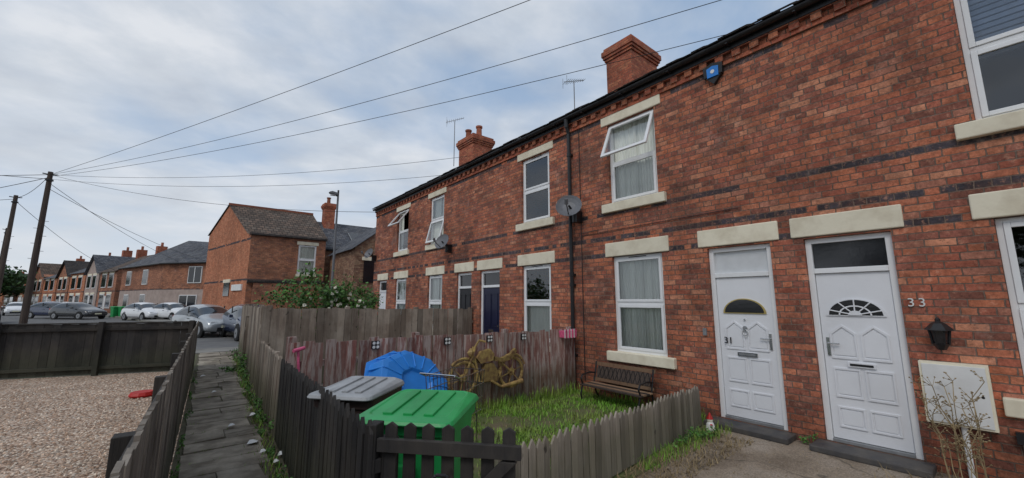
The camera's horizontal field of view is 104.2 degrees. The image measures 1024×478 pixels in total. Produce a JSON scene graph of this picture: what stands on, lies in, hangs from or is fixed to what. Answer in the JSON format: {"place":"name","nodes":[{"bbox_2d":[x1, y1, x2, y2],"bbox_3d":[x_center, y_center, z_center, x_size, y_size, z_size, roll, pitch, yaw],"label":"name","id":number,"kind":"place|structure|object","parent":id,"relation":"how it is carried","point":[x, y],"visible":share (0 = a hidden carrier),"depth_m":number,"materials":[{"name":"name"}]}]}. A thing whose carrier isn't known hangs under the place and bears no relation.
{"place":"outdoors","nodes":[
{"label":"outdoors","id":0,"kind":"place"},
{"bbox_2d":[0,308,238,348],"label":"road","id":1,"kind":"structure","parent":0,"point":[210,340],"depth_m":29.82,"materials":[{"name":"grey asphalt"}]},
{"bbox_2d":[0,195,21,292],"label":"telegraph pole","id":2,"kind":"object","parent":1,"relation":"on","point":[6,248],"visible":1,"depth_m":26.02,"materials":[{"name":"brown wood"}]},
{"bbox_2d":[1,302,22,315],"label":"parked car","id":3,"kind":"object","parent":1,"relation":"on","point":[13,307],"visible":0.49,"depth_m":43.45,"materials":[{"name":"white paint"}]},
{"bbox_2d":[18,171,56,323],"bbox_3d":[-24.927,0.577,20.882,0.526,8.500,0.305,2,-9,-12],"label":"telegraph pole","id":4,"kind":"object","parent":1,"relation":"on","point":[26,303],"visible":0.94,"depth_m":20.78,"materials":[{"name":"brown wood"}]},
{"bbox_2d":[53,0,529,173],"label":"overhead wire","id":5,"kind":"object","parent":4,"relation":"attached to","point":[314,81],"visible":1,"depth_m":13.08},
{"bbox_2d":[51,0,720,174],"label":"overhead wire","id":6,"kind":"object","parent":4,"relation":"attached to","point":[433,83],"visible":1,"depth_m":11.36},
{"bbox_2d":[56,34,725,175],"bbox_3d":[-3.212,-4.569,12.660,46.944,1.047,0.016,-4,-9,22],"label":"overhead wire","id":7,"kind":"object","parent":4,"relation":"attached to","point":[435,104],"visible":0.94,"depth_m":11.97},
{"bbox_2d":[28,301,61,318],"bbox_3d":[-42.501,6.606,37.041,4.217,1.587,2.130,-1,-9,9],"label":"parked car","id":8,"kind":"object","parent":1,"relation":"on","point":[40,309],"visible":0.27,"depth_m":36.33,"materials":[{"name":"blue paint"}]},
{"bbox_2d":[48,302,107,319],"bbox_3d":[-38.350,6.359,35.275,4.217,1.538,2.130,-1,-9,9],"label":"parked car","id":9,"kind":"object","parent":1,"relation":"on","point":[78,310],"visible":0.99,"depth_m":34.59,"materials":[{"name":"paint"}]},
{"bbox_2d":[120,302,167,319],"bbox_3d":[-30.531,6.050,33.275,4.217,1.538,2.130,-4,-10,23],"label":"parked car","id":10,"kind":"object","parent":1,"relation":"on","point":[142,310],"visible":0.73,"depth_m":32.55,"materials":[{"name":"white paint"}]},
{"bbox_2d":[171,304,226,337],"bbox_3d":[-14.513,3.867,19.010,3.917,1.508,2.030,-5,-10,30],"label":"parked car","id":11,"kind":"object","parent":1,"relation":"on","point":[209,317],"visible":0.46,"depth_m":18.26,"materials":[{"name":"silver metal"}]},
{"bbox_2d":[219,304,264,340],"bbox_3d":[-11.587,3.666,17.799,4.217,1.538,2.110,-8,-12,43],"label":"parked car","id":12,"kind":"object","parent":1,"relation":"on","point":[232,315],"visible":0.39,"depth_m":17.16,"materials":[{"name":"blue paint"}]},
{"bbox_2d":[329,190,338,307],"bbox_3d":[-7.699,1.017,16.845,0.450,6.400,0.240,7,-11,-39],"label":"street lamp","id":13,"kind":"object","parent":1,"relation":"on","point":[332,193],"visible":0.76,"depth_m":17.09,"materials":[{"name":"grey metal"}]},
{"bbox_2d":[135,318,233,333],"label":"pavement","id":14,"kind":"structure","parent":0,"point":[154,320],"depth_m":30.81,"materials":[{"name":"concrete"}]},
{"bbox_2d":[150,302,186,319],"bbox_3d":[-27.873,5.987,32.860,3.917,1.538,2.030,-3,-9,21],"label":"parked car","id":15,"kind":"object","parent":14,"relation":"on","point":[168,310],"visible":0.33,"depth_m":32.23,"materials":[{"name":"white paint"}]},
{"bbox_2d":[195,347,237,353],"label":"pavement","id":16,"kind":"structure","parent":0,"point":[223,349],"depth_m":12.95,"materials":[{"name":"concrete"}]},
{"bbox_2d":[169,351,289,477],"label":"garden path","id":17,"kind":"structure","parent":0,"point":[214,439],"depth_m":4.97,"materials":[{"name":"stone paving slabs"},{"name":"moss"}]},
{"bbox_2d":[0,316,697,477],"bbox_3d":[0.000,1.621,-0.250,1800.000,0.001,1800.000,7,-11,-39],"label":"ground","id":18,"kind":"structure","parent":0,"point":[190,383],"depth_m":8.80,"materials":[{"name":"grey concrete"}]},
{"bbox_2d":[0,264,36,297],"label":"tree","id":19,"kind":"object","parent":18,"relation":"on","point":[12,281],"visible":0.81,"depth_m":67.81,"materials":[{"name":"green plant"}]},
{"bbox_2d":[40,274,57,301],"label":"brick house","id":20,"kind":"structure","parent":18,"relation":"on","point":[49,288],"depth_m":64.09,"materials":[{"name":"brick"}]},
{"bbox_2d":[31,256,84,304],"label":"brick house","id":21,"kind":"structure","parent":18,"relation":"on","point":[44,270],"depth_m":68.85,"materials":[{"name":"red brick"}]},
{"bbox_2d":[54,253,110,301],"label":"brick house","id":22,"kind":"structure","parent":18,"relation":"on","point":[66,269],"depth_m":60.49,"materials":[{"name":"brick"}]},
{"bbox_2d":[0,371,190,477],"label":"gravel yard","id":23,"kind":"structure","parent":18,"relation":"on","point":[8,385],"depth_m":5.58,"materials":[{"name":"beige gravel"}]},
{"bbox_2d":[0,320,196,378],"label":"black fence","id":24,"kind":"object","parent":23,"relation":"on","point":[50,349],"visible":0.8,"depth_m":8.81,"materials":[{"name":"paint"}]},
{"bbox_2d":[105,321,198,477],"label":"wooden fence","id":25,"kind":"object","parent":23,"relation":"on","point":[146,449],"visible":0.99,"depth_m":2.38,"materials":[{"name":"black paint"}]},
{"bbox_2d":[67,247,132,301],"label":"brick house","id":26,"kind":"structure","parent":18,"relation":"on","point":[77,286],"depth_m":56.43,"materials":[{"name":"brick"}]},
{"bbox_2d":[83,246,147,306],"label":"brick house","id":27,"kind":"structure","parent":18,"relation":"on","point":[93,270],"depth_m":53.18,"materials":[{"name":"brick"}]},
{"bbox_2d":[96,243,167,312],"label":"brick house","id":28,"kind":"structure","parent":18,"relation":"on","point":[109,289],"depth_m":48.94,"materials":[{"name":"brown brick"}]},
{"bbox_2d":[118,241,208,305],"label":"brick house","id":29,"kind":"structure","parent":18,"relation":"on","point":[159,277],"depth_m":40.73,"materials":[{"name":"red brick"}]},
{"bbox_2d":[201,206,327,315],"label":"walls","id":30,"kind":"structure","parent":18,"relation":"on","point":[242,265],"depth_m":23.54,"materials":[{"name":"brick"}]},
{"bbox_2d":[208,203,328,240],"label":"roof","id":31,"kind":"structure","parent":30,"relation":"on","point":[259,219],"depth_m":25.43,"materials":[{"name":"brown tile"}]},
{"bbox_2d":[299,247,314,272],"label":"window","id":32,"kind":"structure","parent":30,"relation":"attached to","point":[307,252],"depth_m":24.29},
{"bbox_2d":[323,248,336,307],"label":"walls","id":33,"kind":"structure","parent":18,"relation":"on","point":[326,262],"depth_m":26.19,"materials":[{"name":"brick"}]},
{"bbox_2d":[318,222,371,249],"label":"roof","id":34,"kind":"structure","parent":33,"relation":"on","point":[346,234],"depth_m":28.94,"materials":[{"name":"tile"}]},
{"bbox_2d":[321,197,335,228],"bbox_3d":[-13.589,-0.996,29.388,0.900,4.200,1.000,7,-11,-39],"label":"chimney","id":35,"kind":"object","parent":34,"relation":"on","point":[328,219],"visible":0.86,"depth_m":29.18,"materials":[{"name":"brick"}]},
{"bbox_2d":[326,227,375,308],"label":"brick house","id":36,"kind":"structure","parent":18,"relation":"on","point":[351,260],"depth_m":22.08,"materials":[{"name":"brick"}]},
{"bbox_2d":[372,194,418,314],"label":"walls","id":37,"kind":"structure","parent":18,"relation":"on","point":[386,243],"depth_m":14.66,"materials":[{"name":"brick"}]},
{"bbox_2d":[377,202,410,280],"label":"lintels and sills","id":38,"kind":"object","parent":37,"relation":"attached to","point":[399,274],"visible":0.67,"depth_m":14.18,"materials":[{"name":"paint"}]},
{"bbox_2d":[373,187,415,208],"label":"roof","id":39,"kind":"structure","parent":37,"relation":"on","point":[394,198],"depth_m":14.63,"materials":[{"name":"tile"}]},
{"bbox_2d":[373,190,416,212],"bbox_3d":[-4.460,-1.376,14.889,0.130,0.135,3.850,7,-11,-39],"label":"gutter","id":40,"kind":"object","parent":37,"relation":"attached to","point":[397,200],"visible":0.96,"depth_m":14.67,"materials":[{"name":"black plastic"}]},
{"bbox_2d":[388,209,408,251],"bbox_3d":[-4.006,-0.315,14.140,0.524,1.504,0.914,7,-11,-39],"label":"window","id":41,"kind":"structure","parent":37,"relation":"in","point":[400,226],"depth_m":14.47,"materials":[{"name":"white plastic"}]},
{"bbox_2d":[398,281,405,308],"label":"window","id":42,"kind":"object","parent":37,"relation":"attached to","point":[402,287],"depth_m":14.11,"materials":[{"name":"grey glass"}]},
{"bbox_2d":[415,167,476,339],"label":"walls","id":43,"kind":"structure","parent":18,"relation":"on","point":[460,204],"depth_m":11.47,"materials":[{"name":"brick"}]},
{"bbox_2d":[425,194,443,243],"bbox_3d":[-2.338,-0.597,12.309,0.268,1.504,0.894,7,-11,-39],"label":"window","id":44,"kind":"structure","parent":43,"relation":"in","point":[435,220],"depth_m":12.53,"materials":[{"name":"white plastic"}]},
{"bbox_2d":[429,275,441,307],"bbox_3d":[-2.266,1.897,11.984,0.082,1.614,0.894,7,-11,-39],"label":"window","id":45,"kind":"structure","parent":43,"relation":"in","point":[431,301],"depth_m":12.23,"materials":[{"name":"white plastic"}]},
{"bbox_2d":[433,198,443,242],"bbox_3d":[-1.728,-0.522,12.798,1.287,2.110,1.400,7,-11,-39],"label":"window upper interior","id":46,"kind":"object","parent":43,"relation":"attached to","point":[438,211],"depth_m":12.57,"materials":[{"name":"white fabric"}]},
{"bbox_2d":[433,234,451,252],"bbox_3d":[-1.972,0.098,11.270,0.560,0.519,0.452,2,-9,-13],"label":"satellite dish","id":47,"kind":"object","parent":43,"relation":"attached to","point":[441,241],"visible":1,"depth_m":11.37,"materials":[{"name":"black plastic"}]},
{"bbox_2d":[414,162,474,193],"bbox_3d":[-2.145,-1.811,12.068,0.130,0.135,3.500,7,-11,-39],"label":"gutter","id":48,"kind":"object","parent":43,"relation":"attached to","point":[458,171],"visible":0.97,"depth_m":11.84,"materials":[{"name":"black plastic"}]},
{"bbox_2d":[425,187,473,334],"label":"lintels and sills","id":49,"kind":"object","parent":43,"relation":"attached to","point":[459,267],"visible":0.52,"depth_m":11.94,"materials":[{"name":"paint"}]},
{"bbox_2d":[431,278,469,309],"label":"window","id":50,"kind":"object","parent":43,"relation":"attached to","point":[436,285],"depth_m":12.20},
{"bbox_2d":[457,272,471,332],"bbox_3d":[-1.232,2.066,10.670,0.090,2.307,0.734,7,-11,-39],"label":"door frame","id":51,"kind":"object","parent":43,"relation":"attached to","point":[464,282],"visible":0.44,"depth_m":10.87,"materials":[{"name":"white plastic"}]},
{"bbox_2d":[169,345,817,477],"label":"weeds","id":52,"kind":"object","parent":18,"relation":"on","point":[244,377],"visible":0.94,"depth_m":4.73,"materials":[{"name":"green plant"}]},
{"bbox_2d":[475,124,578,389],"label":"walls","id":53,"kind":"structure","parent":18,"relation":"on","point":[500,208],"depth_m":9.30,"materials":[{"name":"brick"}]},
{"bbox_2d":[481,270,499,343],"bbox_3d":[-0.492,1.927,9.768,0.090,2.307,0.824,7,-11,-39],"label":"door frame","id":54,"kind":"object","parent":53,"relation":"attached to","point":[490,279],"visible":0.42,"depth_m":9.93,"materials":[{"name":"white plastic"}]},
{"bbox_2d":[485,293,498,331],"bbox_3d":[-0.502,2.110,9.698,0.042,1.548,0.565,7,-11,-39],"label":"door","id":55,"kind":"structure","parent":54,"relation":"in","point":[490,320],"depth_m":9.75,"materials":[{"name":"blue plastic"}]},
{"bbox_2d":[477,140,554,270],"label":"lintels and sills","id":56,"kind":"object","parent":53,"relation":"attached to","point":[536,258],"visible":0.71,"depth_m":8.79,"materials":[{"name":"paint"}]},
{"bbox_2d":[471,114,567,160],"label":"roof","id":57,"kind":"structure","parent":53,"relation":"on","point":[515,139],"depth_m":9.25,"materials":[{"name":"tile"}]},
{"bbox_2d":[472,116,569,166],"bbox_3d":[0.044,-2.222,9.401,0.130,0.135,3.450,7,-11,-39],"label":"gutter","id":58,"kind":"object","parent":53,"relation":"attached to","point":[545,130],"visible":0.96,"depth_m":9.17,"materials":[{"name":"black plastic"}]},
{"bbox_2d":[523,151,549,222],"bbox_3d":[0.575,-1.122,8.905,0.082,1.504,0.914,7,-11,-39],"label":"window","id":59,"kind":"structure","parent":53,"relation":"attached to","point":[534,189],"depth_m":8.98,"materials":[{"name":"white plastic"}]},
{"bbox_2d":[524,264,551,339],"bbox_3d":[0.575,1.364,8.522,0.082,1.614,0.914,7,-11,-39],"label":"window","id":60,"kind":"structure","parent":53,"relation":"in","point":[536,302],"depth_m":8.65,"materials":[{"name":"white plastic"}]},
{"bbox_2d":[528,306,549,337],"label":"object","id":61,"kind":"object","parent":53,"relation":"attached to","point":[538,318],"depth_m":8.58,"materials":[{"name":"white fabric"}]},
{"bbox_2d":[570,35,806,440],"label":"walls","id":62,"kind":"structure","parent":18,"relation":"on","point":[715,147],"depth_m":5.97,"materials":[{"name":"brick"}]},
{"bbox_2d":[556,195,582,222],"bbox_3d":[1.083,-0.601,7.554,0.622,0.528,0.436,7,-11,-39],"label":"satellite dish","id":63,"kind":"object","parent":62,"relation":"attached to","point":[568,205],"visible":1,"depth_m":7.61,"materials":[{"name":"grey metal"}]},
{"bbox_2d":[600,109,657,202],"bbox_3d":[2.021,-1.429,6.909,0.381,1.504,0.954,7,-11,-39],"label":"window","id":64,"kind":"structure","parent":62,"relation":"in","point":[612,152],"depth_m":6.96,"materials":[{"name":"white plastic"}]},
{"bbox_2d":[613,115,654,198],"bbox_3d":[2.676,-1.349,7.433,1.286,2.110,1.460,7,-11,-39],"label":"window upper interior","id":65,"kind":"object","parent":62,"relation":"attached to","point":[634,178],"depth_m":7.09,"materials":[{"name":"white fabric"}]},
{"bbox_2d":[619,259,662,349],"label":"curtain","id":66,"kind":"object","parent":62,"relation":"attached to","point":[641,327],"depth_m":6.70,"materials":[{"name":"white fabric"}]},
{"bbox_2d":[614,253,667,356],"bbox_3d":[2.138,1.071,6.619,0.082,1.614,0.954,7,-11,-39],"label":"window","id":67,"kind":"structure","parent":62,"relation":"in","point":[642,303],"depth_m":6.59,"materials":[{"name":"white plastic"}]},
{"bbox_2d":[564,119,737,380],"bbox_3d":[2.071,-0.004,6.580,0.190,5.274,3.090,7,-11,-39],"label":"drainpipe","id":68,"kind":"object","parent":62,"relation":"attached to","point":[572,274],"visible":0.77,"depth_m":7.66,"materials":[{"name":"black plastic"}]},
{"bbox_2d":[565,21,761,114],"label":"roof","id":69,"kind":"structure","parent":62,"relation":"on","point":[736,31],"depth_m":6.31,"materials":[{"name":"tile"}]},
{"bbox_2d":[601,34,660,92],"bbox_3d":[3.526,-4.501,11.633,1.500,2.120,1.050,7,-11,-39],"label":"chimney","id":70,"kind":"object","parent":69,"relation":"on","point":[621,73],"visible":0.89,"depth_m":11.25,"materials":[{"name":"brick"}]},
{"bbox_2d":[566,24,761,122],"bbox_3d":[2.240,-2.634,6.726,0.130,0.135,3.520,7,-11,-39],"label":"gutter","id":71,"kind":"object","parent":62,"relation":"attached to","point":[733,41],"visible":0.97,"depth_m":6.33,"materials":[{"name":"black plastic"}]},
{"bbox_2d":[601,94,778,368],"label":"lintels and sills","id":72,"kind":"object","parent":62,"relation":"attached to","point":[758,232],"visible":0.9,"depth_m":6.39,"materials":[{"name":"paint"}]},
{"bbox_2d":[703,61,723,84],"bbox_3d":[2.985,-2.445,5.902,0.083,0.329,0.280,7,-11,-39],"label":"alarm box","id":73,"kind":"object","parent":62,"relation":"attached to","point":[713,72],"visible":1,"depth_m":5.87,"materials":[{"name":"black plastic"}]},
{"bbox_2d":[709,243,787,430],"bbox_3d":[3.143,1.244,5.339,0.090,2.307,0.804,7,-11,-39],"label":"door","id":74,"kind":"structure","parent":62,"relation":"attached to","point":[744,266],"depth_m":5.33,"materials":[{"name":"white plastic"}]},
{"bbox_2d":[723,299,775,413],"bbox_3d":[3.124,1.506,5.261,0.050,1.425,0.570,7,-11,-39],"label":"door","id":75,"kind":"structure","parent":74,"relation":"in","point":[758,339],"depth_m":5.27,"materials":[{"name":"white plastic"}]},
{"bbox_2d":[637,429,961,477],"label":"concrete forecourt","id":76,"kind":"structure","parent":18,"relation":"on","point":[789,460],"depth_m":4.02,"materials":[{"name":"beige concrete"}]},
{"bbox_2d":[703,416,796,444],"bbox_3d":[3.011,2.401,5.053,0.430,0.064,0.970,7,-11,-39],"label":"doorstep","id":77,"kind":"object","parent":76,"relation":"on","point":[773,435],"visible":0.63,"depth_m":4.87,"materials":[{"name":"grey concrete"}]},
{"bbox_2d":[809,439,936,477],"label":"doorstep","id":78,"kind":"object","parent":76,"relation":"on","point":[896,463],"visible":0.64,"depth_m":4.03,"materials":[{"name":"grey concrete"}]},
{"bbox_2d":[909,370,992,477],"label":"dead plant","id":79,"kind":"object","parent":76,"relation":"on","point":[955,427],"visible":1,"depth_m":3.50,"materials":[{"name":"plant"}]},
{"bbox_2d":[763,0,1023,477],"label":"walls","id":80,"kind":"structure","parent":18,"relation":"on","point":[871,103],"depth_m":4.21,"materials":[{"name":"brick"}]},
{"bbox_2d":[758,0,836,34],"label":"gutter","id":81,"kind":"object","parent":80,"relation":"attached to","point":[793,13],"visible":1,"depth_m":5.09,"materials":[{"name":"black plastic"}]},
{"bbox_2d":[805,231,923,459],"bbox_3d":[3.874,1.107,4.449,0.090,2.307,0.784,7,-11,-39],"label":"door frame","id":82,"kind":"object","parent":80,"relation":"attached to","point":[864,258],"visible":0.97,"depth_m":4.42,"materials":[{"name":"white plastic"}]},
{"bbox_2d":[826,299,902,437],"bbox_3d":[3.835,1.376,4.396,0.050,1.420,0.553,7,-11,-39],"label":"door","id":83,"kind":"structure","parent":82,"relation":"in","point":[881,386],"depth_m":4.38,"materials":[{"name":"white plastic"}]},
{"bbox_2d":[757,0,985,21],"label":"roof","id":84,"kind":"structure","parent":80,"relation":"on","point":[773,13],"depth_m":5.19,"materials":[{"name":"tile"}]},
{"bbox_2d":[789,109,1023,418],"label":"lintels and sills","id":85,"kind":"object","parent":80,"relation":"attached to","point":[1000,203],"visible":0.88,"depth_m":3.84,"materials":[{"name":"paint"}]},
{"bbox_2d":[924,317,953,349],"bbox_3d":[4.139,0.913,3.854,0.204,0.310,0.173,1,-9,-9],"label":"wall lantern","id":86,"kind":"object","parent":80,"relation":"attached to","point":[939,331],"depth_m":3.82,"materials":[{"name":"black plastic"}]},
{"bbox_2d":[918,360,999,432],"bbox_3d":[4.198,1.465,3.761,0.115,0.570,0.450,7,-11,-39],"label":"meter box","id":87,"kind":"object","parent":80,"relation":"attached to","point":[966,381],"visible":0.8,"depth_m":3.71,"materials":[{"name":"paint"}]},
{"bbox_2d":[953,0,1023,116],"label":"window upper interior","id":88,"kind":"object","parent":80,"relation":"attached to","point":[1002,71],"depth_m":4.56,"materials":[{"name":"white plastic"}]},
{"bbox_2d":[953,0,1023,119],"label":"window","id":89,"kind":"structure","parent":80,"relation":"in","point":[972,50],"depth_m":3.92,"materials":[{"name":"white plastic"}]},
{"bbox_2d":[961,427,1023,477],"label":"service pipes","id":90,"kind":"object","parent":80,"relation":"attached to","point":[1020,437],"visible":0.53,"depth_m":3.65,"materials":[{"name":"white paint"}]},
{"bbox_2d":[994,216,1023,375],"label":"window","id":91,"kind":"structure","parent":80,"relation":"attached to","point":[1003,226],"depth_m":3.64,"materials":[{"name":"white plastic"}]},
{"bbox_2d":[994,221,1023,377],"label":"window frame","id":92,"kind":"object","parent":80,"relation":"attached to","point":[1018,234],"depth_m":4.46,"materials":[{"name":"white plastic"}]},
{"bbox_2d":[0,0,797,273],"label":"sky","id":93,"kind":"structure","parent":0,"point":[82,81],"materials":[{"name":"grey"}]},
{"bbox_2d":[456,125,494,165],"bbox_3d":[-1.630,-3.742,17.707,1.200,2.470,1.350,7,-11,-39],"label":"chimney","id":94,"kind":"object","parent":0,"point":[471,146],"visible":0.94,"depth_m":17.32,"materials":[{"name":"brick"}]},
{"bbox_2d":[471,381,705,477],"bbox_3d":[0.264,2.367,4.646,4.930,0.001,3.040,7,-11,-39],"label":"lawn","id":95,"kind":"structure","parent":0,"point":[497,423],"depth_m":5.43,"materials":[{"name":"plant"}]},
{"bbox_2d":[274,359,398,477],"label":"picket fence","id":96,"kind":"object","parent":95,"relation":"on","point":[325,438],"visible":0.88,"depth_m":2.95,"materials":[{"name":"black paint"}]},
{"bbox_2d":[307,376,403,414],"bbox_3d":[-1.239,1.651,3.192,0.535,0.989,0.650,-2,-9,11],"label":"grey wheelie bin","id":97,"kind":"object","parent":95,"relation":"on","point":[360,394],"visible":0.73,"depth_m":3.10,"materials":[{"name":"plastic"}]},
{"bbox_2d":[364,350,446,389],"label":"paddling pool","id":98,"kind":"structure","parent":95,"relation":"on","point":[407,367],"depth_m":4.79,"materials":[{"name":"blue plastic"}]},
{"bbox_2d":[359,389,478,477],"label":"green wheelie bin","id":99,"kind":"object","parent":95,"relation":"on","point":[438,410],"visible":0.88,"depth_m":2.57,"materials":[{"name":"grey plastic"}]},
{"bbox_2d":[419,367,484,442],"bbox_3d":[-0.620,1.825,4.193,0.418,0.889,0.672,-4,-9,22],"label":"shopping trolley","id":100,"kind":"object","parent":95,"relation":"on","point":[450,376],"visible":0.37,"depth_m":4.31,"materials":[{"name":"silver metal"}]},
{"bbox_2d":[494,385,701,477],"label":"picket fence","id":101,"kind":"object","parent":95,"relation":"on","point":[615,443],"visible":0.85,"depth_m":3.73,"materials":[{"name":"beige wood"}]},
{"bbox_2d":[363,420,521,477],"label":"garden gate","id":102,"kind":"structure","parent":101,"relation":"attached to","point":[448,448],"depth_m":2.01,"materials":[{"name":"black paint"}]},
{"bbox_2d":[580,361,655,406],"bbox_3d":[1.653,2.329,6.307,0.474,0.610,1.150,7,-11,-39],"label":"garden bench","id":103,"kind":"object","parent":95,"relation":"on","point":[634,378],"visible":0.95,"depth_m":6.34,"materials":[{"name":"brown wood"}]},
{"bbox_2d":[613,429,968,477],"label":"dry grass","id":104,"kind":"structure","parent":0,"point":[693,462],"depth_m":4.07,"materials":[{"name":"plant"}]},
{"label":"concrete yard","id":105,"kind":"structure","parent":0,"visible":0},
{"bbox_2d":[238,304,272,384],"bbox_3d":[-6.642,2.437,10.133,0.163,1.550,7.125,6,-11,-36],"label":"wooden fence","id":106,"kind":"object","parent":105,"relation":"on","point":[252,312],"visible":0.67,"depth_m":8.97,"materials":[{"name":"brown wood"}]},
{"bbox_2d":[254,339,282,437],"bbox_3d":[-3.617,2.091,5.985,0.163,0.969,2.972,6,-11,-36],"label":"picket fence","id":107,"kind":"object","parent":105,"relation":"on","point":[267,374],"visible":0.8,"depth_m":5.63,"materials":[{"name":"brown wood"}]},
{"bbox_2d":[254,261,383,336],"bbox_3d":[-4.515,1.849,9.573,2.829,2.554,1.589,7,-11,-39],"label":"rose bush","id":108,"kind":"object","parent":105,"relation":"on","point":[342,298],"visible":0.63,"depth_m":9.37,"materials":[{"name":"green plant"}]},
{"bbox_2d":[241,314,411,362],"bbox_3d":[-5.005,2.792,11.457,4.540,1.250,0.163,7,-11,-39],"label":"wooden fence","id":109,"kind":"object","parent":105,"relation":"on","point":[245,335],"visible":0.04,"depth_m":10.06,"materials":[{"name":"brown wood"}]},
{"bbox_2d":[253,306,472,391],"bbox_3d":[-2.837,2.227,8.737,4.670,1.540,0.163,7,-11,-39],"label":"wooden fence","id":110,"kind":"object","parent":105,"relation":"on","point":[337,323],"visible":0.48,"depth_m":8.30,"materials":[{"name":"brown wood"}]},
{"bbox_2d":[285,326,575,408],"bbox_3d":[-0.721,1.964,5.981,4.785,1.220,0.163,7,-11,-39],"label":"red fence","id":111,"kind":"object","parent":105,"relation":"on","point":[550,363],"visible":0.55,"depth_m":5.98,"materials":[{"name":"wood"}]},
{"bbox_2d":[448,339,524,391],"bbox_3d":[-0.331,1.920,6.073,1.441,0.789,0.114,7,-11,-39],"label":"motorbike ornament","id":112,"kind":"object","parent":111,"relation":"attached to","point":[492,373],"visible":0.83,"depth_m":6.02,"materials":[{"name":"brown metal"}]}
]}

